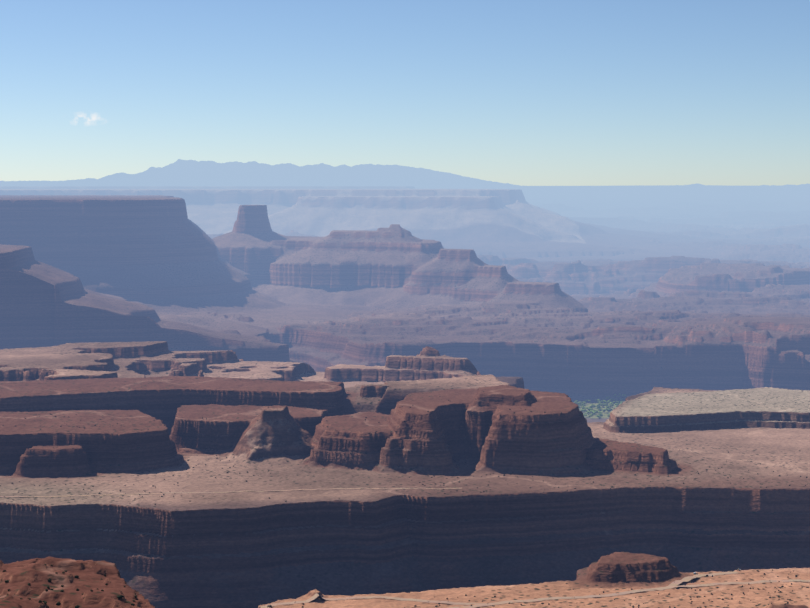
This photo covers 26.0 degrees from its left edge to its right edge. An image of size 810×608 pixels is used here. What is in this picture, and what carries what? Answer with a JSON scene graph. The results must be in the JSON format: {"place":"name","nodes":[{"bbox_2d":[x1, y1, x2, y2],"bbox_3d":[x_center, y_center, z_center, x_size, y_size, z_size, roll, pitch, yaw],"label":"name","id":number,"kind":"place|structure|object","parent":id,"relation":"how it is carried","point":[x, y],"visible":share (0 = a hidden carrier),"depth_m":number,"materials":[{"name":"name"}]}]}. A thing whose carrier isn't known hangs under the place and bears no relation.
{"place":"outdoors","nodes":[
{"label":"outdoors","id":0,"kind":"place"},
{"bbox_2d":[0,159,809,607],"bbox_3d":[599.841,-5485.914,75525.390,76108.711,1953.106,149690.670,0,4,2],"label":"terrain","id":1,"kind":"structure","parent":0,"point":[322,311],"depth_m":3017.71,"materials":[{"name":"brown stone"}]},
{"bbox_2d":[0,488,456,496],"bbox_3d":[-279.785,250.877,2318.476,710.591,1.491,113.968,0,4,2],"label":"dirt road","id":2,"kind":"structure","parent":1,"relation":"on","point":[224,492],"depth_m":2328.38,"materials":[{"name":"beige soil"}]},
{"bbox_2d":[260,593,485,607],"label":"dirt road","id":3,"kind":"structure","parent":1,"relation":"on","point":[316,595],"depth_m":1827.78,"materials":[{"name":"beige soil"}]},
{"bbox_2d":[0,391,808,607],"bbox_3d":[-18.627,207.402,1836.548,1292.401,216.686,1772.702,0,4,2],"label":"shrubs","id":4,"kind":"object","parent":1,"relation":"on","point":[77,589],"visible":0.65,"depth_m":1873.43,"materials":[{"name":"green plant"}]},
{"bbox_2d":[574,392,642,417],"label":"river shrubs","id":5,"kind":"object","parent":1,"relation":"on","point":[583,407],"visible":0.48,"depth_m":4741.62,"materials":[{"name":"green plant"}]},
{"bbox_2d":[449,579,809,607],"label":"dirt road","id":6,"kind":"structure","parent":1,"relation":"on","point":[613,594],"depth_m":1859.83,"materials":[{"name":"beige soil"}]},
{"bbox_2d":[655,571,737,590],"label":"dirt road","id":7,"kind":"structure","parent":1,"relation":"on","point":[678,582],"depth_m":1923.90,"materials":[{"name":"beige soil"}]},
{"bbox_2d":[0,0,809,185],"label":"sky","id":8,"kind":"structure","parent":0,"point":[515,92],"materials":[{"name":"blue"}]}
]}

